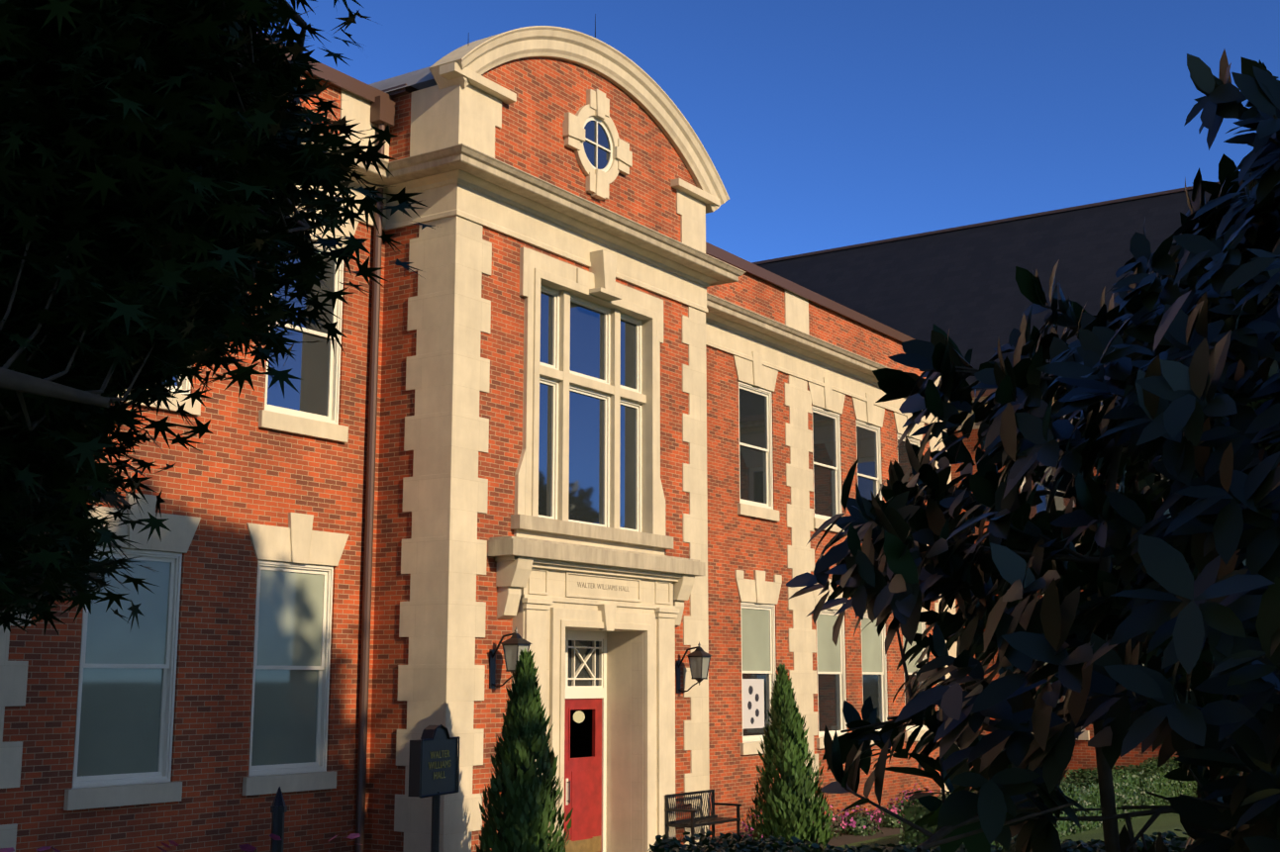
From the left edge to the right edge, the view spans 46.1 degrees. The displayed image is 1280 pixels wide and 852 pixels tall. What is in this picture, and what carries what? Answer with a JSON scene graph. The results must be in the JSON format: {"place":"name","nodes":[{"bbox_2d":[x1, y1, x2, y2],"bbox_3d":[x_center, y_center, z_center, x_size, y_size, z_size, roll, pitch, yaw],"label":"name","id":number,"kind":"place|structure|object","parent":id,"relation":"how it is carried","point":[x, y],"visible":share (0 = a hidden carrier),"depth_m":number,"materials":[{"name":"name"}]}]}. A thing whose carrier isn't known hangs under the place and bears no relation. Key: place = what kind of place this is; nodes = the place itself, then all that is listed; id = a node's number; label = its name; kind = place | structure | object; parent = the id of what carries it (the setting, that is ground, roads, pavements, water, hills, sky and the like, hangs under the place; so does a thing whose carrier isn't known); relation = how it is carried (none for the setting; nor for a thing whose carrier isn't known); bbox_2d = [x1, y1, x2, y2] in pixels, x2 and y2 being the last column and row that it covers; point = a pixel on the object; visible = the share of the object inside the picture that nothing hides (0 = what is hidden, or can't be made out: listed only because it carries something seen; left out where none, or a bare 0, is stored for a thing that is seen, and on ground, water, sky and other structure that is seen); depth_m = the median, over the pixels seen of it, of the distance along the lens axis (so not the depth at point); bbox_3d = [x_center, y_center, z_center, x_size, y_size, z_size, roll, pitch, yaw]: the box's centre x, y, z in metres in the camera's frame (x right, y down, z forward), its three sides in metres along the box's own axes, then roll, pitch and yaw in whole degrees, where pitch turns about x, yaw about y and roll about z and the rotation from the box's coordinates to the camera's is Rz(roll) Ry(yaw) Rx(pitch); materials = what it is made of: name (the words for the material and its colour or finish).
{"place":"outdoors","nodes":[
{"label":"outdoors","id":0,"kind":"place"},
{"bbox_2d":[570,709,591,758],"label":"door window","id":1,"kind":"structure","parent":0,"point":[580,739],"depth_m":26.87,"materials":[{"name":"black glass"}]},
{"bbox_2d":[573,710,585,723],"bbox_3d":[-1.012,4.821,24.913,0.200,0.200,0.200,-6,-11,33],"label":"lobby ceiling globe","id":2,"kind":"object","parent":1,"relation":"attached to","point":[578,717],"visible":1,"depth_m":24.84,"materials":[{"name":"beige glass"}]},
{"bbox_2d":[262,0,1279,262],"label":"sky","id":3,"kind":"structure","parent":0,"point":[823,125],"materials":[{"name":"blue"}]},
{"bbox_2d":[822,812,1189,851],"bbox_3d":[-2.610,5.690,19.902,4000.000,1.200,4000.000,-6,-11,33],"label":"ground","id":4,"kind":"structure","parent":0,"point":[1164,823],"depth_m":27.13,"materials":[{"name":"green plant"}]},
{"bbox_2d":[0,0,442,634],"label":"sweetgum tree","id":5,"kind":"object","parent":4,"relation":"on","point":[160,105],"depth_m":4.94,"materials":[{"name":"green plant"}]},
{"bbox_2d":[270,787,287,851],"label":"finial post","id":6,"kind":"object","parent":4,"relation":"on","point":[278,809],"visible":1,"depth_m":9.77,"materials":[{"name":"black metal"}]},
{"bbox_2d":[408,725,458,851],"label":"sign","id":7,"kind":"object","parent":4,"relation":"on","point":[441,741],"visible":0.84,"depth_m":11.04,"materials":[{"name":"black metal"}]},
{"bbox_2d":[419,724,459,798],"bbox_3d":[-1.475,2.467,11.117,0.016,0.516,0.616,-3,-10,19],"label":"name plaque rim","id":8,"kind":"object","parent":7,"relation":"attached to","point":[431,739],"visible":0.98,"depth_m":11.08,"materials":[{"name":"black metal"}]},
{"bbox_2d":[428,750,450,780],"bbox_3d":[-1.479,2.503,11.111,0.005,0.201,0.356,-3,-10,19],"label":"sign lettering","id":9,"kind":"object","parent":7,"relation":"attached to","point":[438,755],"visible":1,"depth_m":11.10},
{"bbox_2d":[475,647,573,851],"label":"arborvitae shrub","id":10,"kind":"object","parent":4,"relation":"on","point":[540,793],"depth_m":18.79,"materials":[{"name":"green plant"}]},
{"bbox_2d":[63,61,1103,851],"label":"limestone dressings","id":11,"kind":"structure","parent":4,"relation":"on","point":[469,115],"depth_m":23.49,"materials":[{"name":"beige stone"}]},
{"bbox_2d":[0,215,959,851],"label":"stone quoins","id":12,"kind":"object","parent":11,"relation":"attached to","point":[443,554],"visible":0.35,"depth_m":21.23,"materials":[{"name":"beige stone"}]},
{"bbox_2d":[577,582,629,591],"bbox_3d":[-0.558,2.484,23.215,0.004,0.080,1.404,-6,-11,33],"label":"inscription lettering","id":13,"kind":"object","parent":11,"relation":"attached to","point":[602,586],"depth_m":23.18,"materials":[{"name":"brown stone"}]},
{"bbox_2d":[72,115,1190,851],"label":"painted window frames","id":14,"kind":"structure","parent":11,"relation":"attached to","point":[320,763],"depth_m":23.12,"materials":[{"name":"beige paint"}]},
{"bbox_2d":[77,668,318,777],"bbox_3d":[-12.954,1.732,7.455,0.001,1.225,31.150,-6,-11,33],"label":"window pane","id":15,"kind":"structure","parent":14,"relation":"attached to","point":[120,723],"depth_m":17.98,"materials":[{"name":"glass"}]},
{"bbox_2d":[563,698,601,851],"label":"entrance doors","id":16,"kind":"structure","parent":14,"relation":"attached to","point":[583,775],"depth_m":23.55,"materials":[{"name":"red wood"}]},
{"bbox_2d":[564,835,600,851],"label":"door kick plates","id":17,"kind":"object","parent":16,"relation":"attached to","point":[593,844],"depth_m":23.41,"materials":[{"name":"gold metal"}]},
{"bbox_2d":[85,556,1144,673],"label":"window blinds","id":18,"kind":"object","parent":14,"relation":"attached to","point":[290,619],"depth_m":19.77,"materials":[{"name":"white fabric"}]},
{"bbox_2d":[165,120,1170,736],"bbox_3d":[-3.179,-1.452,15.196,8.455,10.090,53.795,-6,-11,33],"label":"dark window glass","id":19,"kind":"object","parent":14,"relation":"attached to","point":[308,362],"visible":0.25,"depth_m":24.27,"materials":[{"name":"glass"}]},
{"bbox_2d":[742,679,764,729],"bbox_3d":[2.271,5.557,30.101,0.001,0.970,0.880,-6,-11,33],"label":"poster","id":20,"kind":"object","parent":14,"relation":"attached to","point":[757,685],"depth_m":30.10,"materials":[{"name":"grey paper"}]},
{"bbox_2d":[747,686,759,724],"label":"poster spots","id":21,"kind":"object","parent":14,"relation":"attached to","point":[750,690],"depth_m":30.05,"materials":[{"name":"grey paper"}]},
{"bbox_2d":[297,126,1066,577],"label":"cornice","id":22,"kind":"structure","parent":11,"relation":"attached to","point":[500,174],"depth_m":23.21,"materials":[{"name":"beige stone"}]},
{"bbox_2d":[0,57,1223,851],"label":"brick walls","id":23,"kind":"structure","parent":4,"relation":"on","point":[234,475],"depth_m":21.17,"materials":[{"name":"red brick"}]},
{"bbox_2d":[428,25,729,213],"bbox_3d":[-0.698,-5.292,24.774,0.610,1.856,7.588,-6,-11,33],"label":"pediment arch coping","id":24,"kind":"object","parent":23,"relation":"attached to","point":[640,87],"visible":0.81,"depth_m":24.61,"materials":[{"name":"stone"}]},
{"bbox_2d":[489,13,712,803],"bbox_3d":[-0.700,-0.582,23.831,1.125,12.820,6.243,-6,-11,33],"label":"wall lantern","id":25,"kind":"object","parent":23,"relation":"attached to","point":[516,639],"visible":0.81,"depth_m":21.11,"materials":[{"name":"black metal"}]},
{"bbox_2d":[503,645,709,678],"bbox_3d":[-0.368,3.611,22.897,0.252,0.460,5.152,-6,-11,33],"label":"lantern glass","id":26,"kind":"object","parent":25,"relation":"attached to","point":[511,655],"depth_m":24.77,"materials":[{"name":"white glass"}]},
{"bbox_2d":[757,190,1211,392],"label":"building roof","id":27,"kind":"structure","parent":23,"relation":"on","point":[961,286],"depth_m":44.12,"materials":[{"name":"stone"}]},
{"bbox_2d":[665,789,741,845],"bbox_3d":[1.039,6.404,24.386,0.550,0.890,1.500,-6,-11,33],"label":"bench","id":28,"kind":"object","parent":4,"relation":"on","point":[693,823],"visible":1,"depth_m":24.40,"materials":[{"name":"black metal"}]},
{"bbox_2d":[647,830,820,851],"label":"hedge leaves","id":29,"kind":"object","parent":4,"relation":"on","point":[660,845],"depth_m":11.59,"materials":[{"name":"green plant"}]},
{"bbox_2d":[256,32,1220,851],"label":"copings and downpipes","id":30,"kind":"object","parent":4,"relation":"on","point":[381,108],"visible":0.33,"depth_m":21.70,"materials":[{"name":"brown metal"}]},
{"bbox_2d":[368,66,437,93],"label":"roof","id":31,"kind":"structure","parent":30,"relation":"on","point":[422,78],"depth_m":22.79,"materials":[{"name":"metal"}]},
{"bbox_2d":[740,810,763,843],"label":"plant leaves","id":32,"kind":"object","parent":4,"relation":"on","point":[752,833],"depth_m":26.74,"materials":[{"name":"green plant"}]},
{"bbox_2d":[741,663,834,851],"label":"arborvitae shrub","id":33,"kind":"object","parent":4,"relation":"on","point":[786,721],"depth_m":24.77,"materials":[{"name":"green plant"}]},
{"bbox_2d":[709,807,903,848],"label":"planting beds","id":34,"kind":"object","parent":4,"relation":"on","point":[842,839],"depth_m":28.36,"materials":[{"name":"brown soil"}]},
{"bbox_2d":[817,804,845,839],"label":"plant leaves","id":35,"kind":"object","parent":4,"relation":"on","point":[835,834],"depth_m":28.03,"materials":[{"name":"green plant"}]},
{"bbox_2d":[831,805,883,836],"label":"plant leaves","id":36,"kind":"object","parent":4,"relation":"on","point":[860,824],"depth_m":28.54,"materials":[{"name":"plant"}]},
{"bbox_2d":[868,802,903,829],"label":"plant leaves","id":37,"kind":"object","parent":4,"relation":"on","point":[891,821],"depth_m":29.96,"materials":[{"name":"plant"}]},
{"bbox_2d":[886,788,913,816],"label":"bed flowers","id":38,"kind":"object","parent":4,"relation":"on","point":[896,799],"depth_m":31.77,"materials":[{"name":"pink plant"}]},
{"bbox_2d":[811,839,1007,851],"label":"hedge leaves","id":39,"kind":"object","parent":4,"relation":"on","point":[877,848],"visible":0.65,"depth_m":11.53,"materials":[{"name":"green plant"}]},
{"bbox_2d":[901,784,938,797],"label":"bed flowers","id":40,"kind":"object","parent":4,"relation":"on","point":[921,790],"depth_m":32.62,"materials":[{"name":"pink plant"}]},
{"bbox_2d":[896,789,1015,851],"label":"box hedge leaves","id":41,"kind":"object","parent":4,"relation":"on","point":[916,802],"depth_m":23.09,"materials":[{"name":"green plant"}]},
{"bbox_2d":[973,782,1076,838],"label":"box hedge leaves","id":42,"kind":"object","parent":4,"relation":"on","point":[1065,788],"depth_m":26.96,"materials":[{"name":"green plant"}]},
{"bbox_2d":[998,834,1156,851],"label":"hedge leaves","id":43,"kind":"object","parent":4,"relation":"on","point":[1093,845],"depth_m":11.29,"materials":[{"name":"green plant"}]},
{"bbox_2d":[1060,777,1102,834],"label":"box hedge leaves","id":44,"kind":"object","parent":4,"relation":"on","point":[1083,782],"depth_m":28.04,"materials":[{"name":"green plant"}]},
{"bbox_2d":[1065,765,1145,823],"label":"box hedge leaves","id":45,"kind":"object","parent":4,"relation":"on","point":[1080,772],"depth_m":30.08,"materials":[{"name":"green plant"}]},
{"bbox_2d":[1111,764,1183,810],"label":"box hedge leaves","id":46,"kind":"object","parent":4,"relation":"on","point":[1154,768],"depth_m":32.25,"materials":[{"name":"green plant"}]},
{"bbox_2d":[1137,829,1195,851],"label":"hedge leaves","id":47,"kind":"object","parent":4,"relation":"on","point":[1176,843],"depth_m":11.43,"materials":[{"name":"green plant"}]},
{"bbox_2d":[1139,756,1197,796],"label":"box hedge leaves","id":48,"kind":"object","parent":4,"relation":"on","point":[1172,763],"depth_m":34.19,"materials":[{"name":"green plant"}]},
{"bbox_3d":[-2.231,2.398,5.388,0.988,1.613,0.992,-6,-11,33],"label":"flowering shrub","id":49,"kind":"object","parent":4,"relation":"on","visible":0},
{"bbox_2d":[0,840,60,851],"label":"flowers","id":50,"kind":"object","parent":49,"relation":"attached to","point":[11,849],"visible":1,"depth_m":5.54,"materials":[{"name":"purple plant"}]},
{"bbox_3d":[-1.660,2.668,6.483,0.964,1.464,0.960,-6,-11,33],"label":"flowering shrub","id":51,"kind":"object","parent":4,"relation":"on","visible":0},
{"bbox_2d":[238,833,281,851],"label":"flowers","id":52,"kind":"object","parent":51,"relation":"attached to","point":[246,847],"visible":1,"depth_m":6.75,"materials":[{"name":"purple plant"}]},
{"bbox_3d":[-1.390,2.814,7.144,1.002,1.462,1.012,-6,-11,33],"label":"flowering shrub","id":53,"kind":"object","parent":4,"relation":"on","visible":0},
{"bbox_2d":[328,828,362,851],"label":"shrub flowers","id":54,"kind":"object","parent":53,"relation":"attached to","point":[352,836],"visible":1,"depth_m":7.22,"materials":[{"name":"plant"}]},
{"bbox_2d":[786,49,1279,851],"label":"magnolia tree","id":55,"kind":"object","parent":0,"point":[1200,544],"depth_m":6.10,"materials":[{"name":"green plant"}]},
{"bbox_3d":[-2.050,2.590,6.072,1.021,1.559,0.999,-6,-11,33],"label":"flowering shrub","id":56,"kind":"object","parent":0,"visible":0},
{"bbox_2d":[156,840,178,851],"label":"shrub flowers","id":57,"kind":"object","parent":56,"relation":"attached to","point":[171,842],"visible":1,"depth_m":6.28,"materials":[{"name":"plant"}]}
]}

